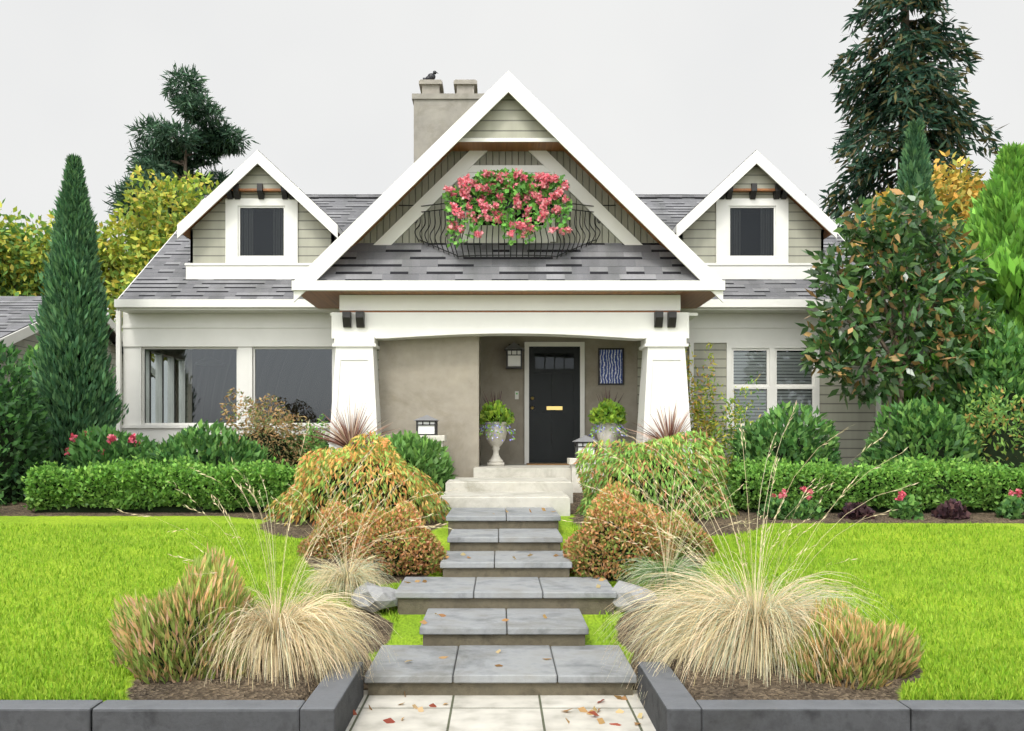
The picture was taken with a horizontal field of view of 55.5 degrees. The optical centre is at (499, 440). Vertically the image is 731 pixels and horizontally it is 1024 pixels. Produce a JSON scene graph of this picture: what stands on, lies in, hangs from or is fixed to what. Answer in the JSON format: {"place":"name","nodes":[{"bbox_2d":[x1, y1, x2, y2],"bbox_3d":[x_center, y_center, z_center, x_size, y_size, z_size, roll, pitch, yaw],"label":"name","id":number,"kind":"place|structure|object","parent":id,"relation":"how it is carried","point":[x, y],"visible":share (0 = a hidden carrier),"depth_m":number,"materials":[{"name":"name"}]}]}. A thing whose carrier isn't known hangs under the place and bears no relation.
{"place":"outdoors","nodes":[
{"label":"outdoors","id":0,"kind":"place"},
{"bbox_2d":[345,690,655,730],"bbox_3d":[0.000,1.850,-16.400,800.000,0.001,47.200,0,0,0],"label":"sidewalk pavement","id":1,"kind":"structure","parent":0,"point":[501,713],"depth_m":6.59,"materials":[{"name":"beige stone"}]},
{"bbox_2d":[353,508,642,725],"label":"dry leaf litter","id":2,"kind":"object","parent":1,"relation":"on","point":[580,709],"visible":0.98,"depth_m":6.71,"materials":[{"name":"orange dry leaves"}]},
{"bbox_2d":[0,662,1023,730],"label":"kerb stone","id":3,"kind":"object","parent":1,"relation":"on","point":[670,703],"visible":0.86,"depth_m":5.80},
{"bbox_2d":[0,486,1023,701],"bbox_3d":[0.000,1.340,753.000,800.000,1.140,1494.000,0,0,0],"label":"lawn ground","id":4,"kind":"structure","parent":0,"point":[407,629],"depth_m":9.08,"materials":[{"name":"green plant"}]},
{"bbox_2d":[0,340,53,505],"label":"camellia shrub","id":5,"kind":"object","parent":4,"relation":"on","point":[19,458],"visible":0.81,"depth_m":14.71,"materials":[{"name":"green plant"}]},
{"bbox_2d":[0,199,53,295],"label":"yellow tree","id":6,"kind":"object","parent":4,"relation":"on","point":[14,237],"visible":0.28,"depth_m":30.69,"materials":[{"name":"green plant"}]},
{"bbox_2d":[6,342,122,452],"bbox_3d":[-8.605,-0.453,18.575,2.730,2.879,2.415,0,0,0],"label":"shrub","id":7,"kind":"object","parent":4,"relation":"on","point":[27,357],"visible":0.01,"depth_m":18.11,"materials":[{"name":"green plant"}]},
{"bbox_2d":[23,153,128,467],"bbox_3d":[-7.273,-1.830,16.583,1.778,6.161,1.552,0,0,0],"label":"cypress tree","id":8,"kind":"object","parent":4,"relation":"on","point":[73,380],"visible":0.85,"depth_m":16.26,"materials":[{"name":"green plant"}]},
{"bbox_2d":[0,296,154,430],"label":"neighbour house","id":9,"kind":"structure","parent":4,"relation":"on","point":[15,321],"depth_m":22.12,"materials":[{"name":"grey"}]},
{"bbox_2d":[63,424,157,469],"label":"rose shrub","id":10,"kind":"object","parent":4,"relation":"on","point":[83,449],"visible":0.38,"depth_m":15.21,"materials":[{"name":"green plant"}]},
{"bbox_2d":[64,431,139,455],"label":"flowers","id":11,"kind":"object","parent":10,"relation":"attached to","point":[111,438],"visible":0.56,"depth_m":15.27,"materials":[{"name":"pink plant"}]},
{"bbox_2d":[8,164,218,422],"bbox_3d":[-11.191,-4.068,33.349,8.713,10.436,8.356,0,0,22],"label":"yellow tree","id":12,"kind":"object","parent":4,"relation":"on","point":[122,268],"visible":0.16,"depth_m":31.86,"materials":[{"name":"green plant"}]},
{"bbox_2d":[21,454,307,512],"bbox_3d":[-4.694,0.702,13.889,4.031,1.029,1.055,0,0,0],"label":"hedge","id":13,"kind":"object","parent":4,"relation":"on","point":[121,485],"visible":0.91,"depth_m":13.56,"materials":[{"name":"green plant"}]},
{"bbox_2d":[102,63,258,224],"bbox_3d":[-12.591,-7.170,39.906,6.596,16.641,6.118,0,0,-36],"label":"pine tree","id":14,"kind":"object","parent":4,"relation":"on","point":[213,141],"visible":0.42,"depth_m":39.62,"materials":[{"name":"green plant"}]},
{"bbox_2d":[106,542,263,683],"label":"ornamental grass","id":15,"kind":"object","parent":4,"relation":"on","point":[151,634],"depth_m":6.60,"materials":[{"name":"green plant"}]},
{"bbox_2d":[124,418,272,471],"bbox_3d":[-4.827,0.298,15.540,2.688,1.295,1.927,0,0,0],"label":"laurel shrub","id":16,"kind":"object","parent":4,"relation":"on","point":[215,447],"visible":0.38,"depth_m":15.22,"materials":[{"name":"green plant"}]},
{"bbox_2d":[219,388,323,468],"bbox_3d":[-4.145,0.026,16.874,1.976,1.878,1.888,0,0,-36],"label":"maple shrub","id":17,"kind":"object","parent":4,"relation":"on","point":[274,442],"visible":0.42,"depth_m":16.65,"materials":[{"name":"brown plant"}]},
{"bbox_2d":[114,422,453,691],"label":"ornamental grass","id":18,"kind":"object","parent":4,"relation":"on","point":[311,630],"depth_m":6.75,"materials":[{"name":"beige plant"}]},
{"bbox_2d":[284,431,328,462],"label":"shrub","id":19,"kind":"object","parent":4,"relation":"on","point":[298,454],"visible":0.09,"depth_m":17.05,"materials":[{"name":"green plant"}]},
{"bbox_2d":[300,414,329,465],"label":"wispy shrub","id":20,"kind":"object","parent":4,"relation":"on","point":[307,438],"visible":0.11,"depth_m":16.42,"materials":[{"name":"green plant"}]},
{"bbox_2d":[296,501,370,558],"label":"shrub","id":21,"kind":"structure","parent":4,"relation":"on","point":[353,526],"depth_m":10.62,"materials":[{"name":"brown plant"}]},
{"bbox_2d":[271,461,418,602],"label":"wispy grass","id":22,"kind":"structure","parent":4,"relation":"on","point":[347,578],"depth_m":9.16,"materials":[{"name":"beige plant"}]},
{"bbox_2d":[262,430,451,525],"bbox_3d":[-1.906,0.610,13.194,2.628,1.501,1.859,0,0,0],"label":"laceleaf maple","id":23,"kind":"object","parent":4,"relation":"on","point":[310,485],"visible":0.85,"depth_m":12.73,"materials":[{"name":"yellow plant"}]},
{"bbox_2d":[351,582,397,611],"bbox_3d":[-1.143,1.449,8.994,0.478,0.263,0.452,0,0,0],"label":"rock","id":24,"kind":"object","parent":4,"relation":"on","point":[385,597],"visible":0.84,"depth_m":8.86,"materials":[{"name":"stone"}]},
{"bbox_2d":[341,500,448,575],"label":"shrub","id":25,"kind":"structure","parent":4,"relation":"on","point":[424,551],"depth_m":10.06,"materials":[{"name":"brown plant"}]},
{"bbox_2d":[350,430,456,494],"bbox_3d":[-1.541,0.377,15.321,1.771,1.129,1.672,0,0,38],"label":"shrub","id":26,"kind":"object","parent":4,"relation":"on","point":[416,450],"visible":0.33,"depth_m":15.07,"materials":[{"name":"green plant"}]},
{"bbox_2d":[364,507,636,694],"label":"stone steps","id":27,"kind":"structure","parent":4,"relation":"on","point":[484,590],"depth_m":8.32,"materials":[{"name":"stone"}]},
{"bbox_2d":[439,477,572,515],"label":"porch steps","id":28,"kind":"structure","parent":4,"relation":"on","point":[556,493],"depth_m":14.24,"materials":[{"name":"beige concrete"}]},
{"bbox_2d":[114,71,900,480],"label":"house","id":29,"kind":"structure","parent":4,"relation":"on","point":[260,275],"depth_m":18.15,"materials":[{"name":"white paint"}]},
{"bbox_2d":[195,349,223,365],"bbox_3d":[-5.950,-1.790,20.000,0.600,0.480,0.600,0,0,0],"label":"pendant lamp","id":30,"kind":"object","parent":29,"relation":"hanging from","point":[209,361],"visible":0.96,"depth_m":19.86,"materials":[{"name":"grey metal"}]},
{"bbox_2d":[423,71,436,79],"bbox_3d":[-1.597,-8.467,22.700,0.366,0.316,0.140,0,0,0],"label":"bird","id":31,"kind":"object","parent":29,"relation":"on","point":[431,76],"visible":0.82,"depth_m":22.66},
{"bbox_2d":[484,422,506,465],"bbox_3d":[-0.060,0.065,17.350,0.450,0.780,0.450,0,0,0],"label":"urn","id":32,"kind":"object","parent":29,"relation":"on","point":[495,443],"visible":0.94,"depth_m":17.22,"materials":[{"name":"stone"}]},
{"bbox_2d":[479,400,514,424],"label":"urn plant","id":33,"kind":"object","parent":32,"relation":"on","point":[496,412],"visible":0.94,"depth_m":17.18,"materials":[{"name":"green plant"}]},
{"bbox_2d":[479,391,515,440],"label":"flowers","id":34,"kind":"object","parent":32,"relation":"in","point":[511,432],"visible":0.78,"depth_m":17.18,"materials":[{"name":"purple plant"}]},
{"bbox_2d":[399,202,615,258],"bbox_3d":[0.140,-3.522,16.300,3.701,0.991,0.666,0,0,0],"label":"balcony railing","id":35,"kind":"object","parent":29,"relation":"attached to","point":[510,255],"visible":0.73,"depth_m":16.25,"materials":[{"name":"black metal"}]},
{"bbox_2d":[456,196,558,210],"bbox_3d":[0.140,-3.930,16.120,1.700,0.200,0.200,0,0,0],"label":"balcony planter","id":36,"kind":"object","parent":35,"relation":"in","point":[510,205],"visible":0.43,"depth_m":16.02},
{"bbox_2d":[442,167,572,247],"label":"flowers","id":37,"kind":"object","parent":36,"relation":"in","point":[522,187],"depth_m":15.88,"materials":[{"name":"pink plant"}]},
{"bbox_2d":[504,342,523,368],"bbox_3d":[0.280,-1.590,18.270,0.371,0.500,0.451,0,0,0],"label":"wall lantern","id":38,"kind":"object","parent":29,"relation":"attached to","point":[514,350],"depth_m":18.10,"materials":[{"name":"black"}]},
{"bbox_2d":[515,391,518,398],"bbox_3d":[0.335,-0.855,18.490,0.070,0.150,0.020,0,0,0],"label":"doorbell","id":39,"kind":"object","parent":29,"relation":"attached to","point":[516,394],"depth_m":18.48,"materials":[{"name":"white plastic"}]},
{"bbox_2d":[526,463,569,464],"bbox_3d":[1.050,0.445,18.140,1.070,0.020,0.580,0,0,0],"label":"door mat","id":40,"kind":"object","parent":29,"relation":"on","point":[547,464],"depth_m":17.85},
{"bbox_2d":[524,342,584,463],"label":"front door","id":41,"kind":"structure","parent":29,"relation":"in","point":[554,387],"depth_m":18.48,"materials":[{"name":"black wood"}]},
{"bbox_2d":[596,422,619,461],"bbox_3d":[1.930,0.065,17.350,0.450,0.780,0.450,0,0,0],"label":"urn","id":42,"kind":"object","parent":29,"relation":"on","point":[607,432],"visible":0.41,"depth_m":17.19,"materials":[{"name":"stone"}]},
{"bbox_2d":[587,398,626,423],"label":"urn plant","id":43,"kind":"object","parent":42,"relation":"on","point":[608,412],"visible":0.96,"depth_m":17.19,"materials":[{"name":"green plant"}]},
{"bbox_2d":[589,387,627,440],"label":"flowers","id":44,"kind":"object","parent":42,"relation":"attached to","point":[620,427],"visible":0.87,"depth_m":17.19,"materials":[{"name":"purple plant"}]},
{"bbox_2d":[598,348,623,384],"bbox_3d":[2.125,-1.400,18.483,0.490,0.700,0.035,0,0,0],"label":"wall art","id":45,"kind":"object","parent":29,"relation":"attached to","point":[610,366],"visible":1,"depth_m":18.49,"materials":[{"name":"blue fabric"}]},
{"bbox_2d":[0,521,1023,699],"bbox_3d":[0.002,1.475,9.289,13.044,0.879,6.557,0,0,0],"label":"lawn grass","id":46,"kind":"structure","parent":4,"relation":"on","point":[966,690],"depth_m":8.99,"materials":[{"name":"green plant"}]},
{"bbox_2d":[420,435,604,492],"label":"stair pedestals","id":47,"kind":"object","parent":4,"relation":"on","point":[577,488],"visible":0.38,"depth_m":15.75,"materials":[{"name":"stone"}]},
{"bbox_2d":[414,415,439,434],"bbox_3d":[-1.190,-0.250,16.020,0.422,0.340,0.422,0,0,0],"label":"pedestal lantern","id":48,"kind":"object","parent":47,"relation":"on","point":[427,424],"visible":0.85,"depth_m":15.87,"materials":[{"name":"black"}]},
{"bbox_2d":[572,435,596,457],"bbox_3d":[1.420,0.105,16.020,0.422,0.380,0.422,0,0,0],"label":"pedestal lantern","id":49,"kind":"object","parent":47,"relation":"on","point":[581,442],"visible":0.65,"depth_m":15.87,"materials":[{"name":"black metal"}]},
{"bbox_2d":[562,480,676,579],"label":"shrub","id":50,"kind":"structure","parent":4,"relation":"on","point":[599,546],"depth_m":9.92,"materials":[{"name":"brown plant"}]},
{"bbox_2d":[612,580,656,611],"bbox_3d":[1.227,1.452,8.995,0.461,0.289,0.408,0,0,0],"label":"rock","id":51,"kind":"object","parent":4,"relation":"on","point":[620,588],"visible":0.61,"depth_m":8.88,"materials":[{"name":"stone"}]},
{"bbox_2d":[572,429,739,519],"bbox_3d":[2.201,0.582,13.610,2.142,1.496,1.992,0,0,-38],"label":"laceleaf maple","id":52,"kind":"object","parent":4,"relation":"on","point":[642,461],"visible":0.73,"depth_m":13.24,"materials":[{"name":"green plant"}]},
{"bbox_2d":[592,469,755,595],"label":"wispy grass","id":53,"kind":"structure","parent":4,"relation":"on","point":[651,564],"depth_m":9.21,"materials":[{"name":"plant"}]},
{"bbox_2d":[648,508,716,559],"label":"shrub","id":54,"kind":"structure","parent":4,"relation":"on","point":[696,528],"depth_m":10.60,"materials":[{"name":"brown plant"}]},
{"bbox_2d":[685,343,729,486],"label":"nandina shrub","id":55,"kind":"object","parent":4,"relation":"on","point":[698,417],"visible":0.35,"depth_m":17.23,"materials":[{"name":"green plant"}]},
{"bbox_2d":[705,371,764,485],"bbox_3d":[4.168,-0.121,16.966,1.031,2.171,0.997,0,0,-40],"label":"wispy shrub","id":56,"kind":"object","parent":4,"relation":"on","point":[739,408],"visible":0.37,"depth_m":16.96,"materials":[{"name":"green plant"}]},
{"bbox_2d":[563,400,918,701],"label":"ornamental grass","id":57,"kind":"object","parent":4,"relation":"on","point":[715,620],"depth_m":6.96,"materials":[{"name":"beige plant"}]},
{"bbox_2d":[757,492,793,519],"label":"geranium plant","id":58,"kind":"object","parent":4,"relation":"on","point":[773,504],"visible":0.91,"depth_m":13.08,"materials":[{"name":"green plant"}]},
{"bbox_2d":[772,489,787,497],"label":"flowers","id":59,"kind":"object","parent":58,"relation":"in","point":[780,495],"visible":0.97,"depth_m":13.08,"materials":[{"name":"pink plant"}]},
{"bbox_2d":[725,401,842,492],"bbox_3d":[4.757,0.142,15.915,2.007,1.616,1.938,0,0,31],"label":"laurel shrub","id":60,"kind":"object","parent":4,"relation":"on","point":[759,435],"visible":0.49,"depth_m":15.57,"materials":[{"name":"green plant"}]},
{"bbox_2d":[787,496,825,519],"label":"geranium plant","id":61,"kind":"object","parent":4,"relation":"on","point":[806,508],"visible":0.93,"depth_m":13.06,"materials":[{"name":"green plant"}]},
{"bbox_2d":[800,486,813,499],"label":"flowers","id":62,"kind":"object","parent":61,"relation":"in","point":[803,488],"visible":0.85,"depth_m":13.10,"materials":[{"name":"pink plant"}]},
{"bbox_2d":[768,595,926,689],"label":"ornamental grass","id":63,"kind":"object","parent":4,"relation":"on","point":[890,650],"depth_m":6.46,"materials":[{"name":"green plant"}]},
{"bbox_2d":[838,501,875,519],"bbox_3d":[4.832,0.961,13.161,0.524,0.293,0.454,0,0,0],"label":"heuchera","id":64,"kind":"object","parent":4,"relation":"on","point":[864,510],"visible":0.92,"depth_m":13.05,"materials":[{"name":"purple plant"}]},
{"bbox_2d":[832,217,884,271],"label":"green tree","id":65,"kind":"object","parent":4,"relation":"on","point":[838,220],"visible":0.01,"depth_m":30.69,"materials":[{"name":"green plant"}]},
{"bbox_2d":[726,452,1023,512],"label":"hedge","id":66,"kind":"object","parent":4,"relation":"on","point":[974,488],"visible":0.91,"depth_m":13.56,"materials":[{"name":"green plant"}]},
{"bbox_2d":[796,172,1005,415],"bbox_3d":[6.834,-1.693,16.607,3.560,5.786,1.644,0,0,0],"label":"magnolia tree","id":67,"kind":"object","parent":4,"relation":"on","point":[911,333],"visible":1,"depth_m":16.43,"materials":[{"name":"green plant"}]},
{"bbox_2d":[889,493,924,519],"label":"geranium plant","id":68,"kind":"object","parent":4,"relation":"on","point":[905,509],"visible":0.99,"depth_m":13.06,"materials":[{"name":"green plant"}]},
{"bbox_2d":[895,491,906,500],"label":"geranium flowers","id":69,"kind":"object","parent":68,"relation":"in","point":[902,494],"visible":1,"depth_m":13.10,"materials":[{"name":"pink plant"}]},
{"bbox_2d":[892,269,931,417],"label":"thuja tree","id":70,"kind":"object","parent":4,"relation":"on","point":[908,394],"visible":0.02,"depth_m":19.60,"materials":[{"name":"green plant"}]},
{"bbox_2d":[818,0,1007,245],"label":"fir tree","id":71,"kind":"object","parent":4,"relation":"on","point":[886,100],"visible":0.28,"depth_m":34.27,"materials":[{"name":"green plant"}]},
{"bbox_2d":[882,117,949,317],"bbox_3d":[10.720,-3.578,24.979,2.564,9.457,2.380,0,0,0],"label":"cypress tree","id":72,"kind":"object","parent":4,"relation":"on","point":[915,158],"visible":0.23,"depth_m":24.77,"materials":[{"name":"green plant"}]},
{"bbox_2d":[853,394,984,471],"bbox_3d":[6.738,0.121,15.457,2.256,1.662,1.886,0,0,0],"label":"laurel shrub","id":73,"kind":"object","parent":4,"relation":"on","point":[929,433],"visible":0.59,"depth_m":15.09,"materials":[{"name":"green plant"}]},
{"bbox_2d":[853,149,986,271],"bbox_3d":[14.002,-3.661,29.143,6.749,9.622,6.462,0,0,21],"label":"orange tree","id":74,"kind":"object","parent":4,"relation":"on","point":[941,188],"visible":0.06,"depth_m":28.17,"materials":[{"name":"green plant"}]},
{"bbox_2d":[931,498,971,519],"bbox_3d":[6.088,0.946,13.148,0.441,0.333,0.470,0,0,-41],"label":"heuchera","id":75,"kind":"object","parent":4,"relation":"on","point":[953,509],"visible":0.98,"depth_m":13.06,"materials":[{"name":"purple plant"}]},
{"bbox_2d":[904,141,1023,413],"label":"thuja tree","id":76,"kind":"object","parent":4,"relation":"on","point":[995,222],"visible":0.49,"depth_m":17.75,"materials":[{"name":"green plant"}]},
{"bbox_2d":[931,311,1023,443],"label":"green shrub","id":77,"kind":"object","parent":4,"relation":"on","point":[1013,381],"visible":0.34,"depth_m":16.34,"materials":[{"name":"green plant"}]},
{"bbox_2d":[960,377,1023,467],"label":"nandina shrub","id":78,"kind":"object","parent":4,"relation":"on","point":[1004,444],"visible":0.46,"depth_m":14.77,"materials":[{"name":"green plant"}]},
{"bbox_2d":[994,494,1023,519],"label":"geranium plant","id":79,"kind":"object","parent":4,"relation":"on","point":[1011,507],"visible":0.98,"depth_m":13.09,"materials":[{"name":"green plant"}]},
{"bbox_2d":[1008,488,1022,496],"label":"flowers","id":80,"kind":"object","parent":79,"relation":"on","point":[1018,493],"visible":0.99,"depth_m":13.09,"materials":[{"name":"pink plant"}]},
{"bbox_2d":[0,0,1023,422],"label":"sky","id":81,"kind":"structure","parent":0,"point":[670,96],"materials":[{"name":"white"}]},
{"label":"column plinths","id":82,"kind":"object","parent":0,"visible":0},
{"bbox_3d":[-2.420,0.325,15.930,0.320,0.260,0.312,0,0,0],"label":"cordyline pot","id":83,"kind":"object","parent":82,"relation":"on","visible":0},
{"bbox_2d":[298,397,399,449],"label":"cordyline plant","id":84,"kind":"object","parent":83,"relation":"on","point":[344,437],"visible":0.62,"depth_m":15.84,"materials":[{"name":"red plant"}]},
{"bbox_3d":[2.790,0.325,15.930,0.320,0.260,0.312,0,0,0],"label":"right cordyline pot","id":85,"kind":"object","parent":82,"relation":"on","visible":0},
{"bbox_2d":[629,399,714,444],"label":"cordyline plant","id":86,"kind":"object","parent":85,"relation":"in","point":[665,433],"visible":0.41,"depth_m":15.80,"materials":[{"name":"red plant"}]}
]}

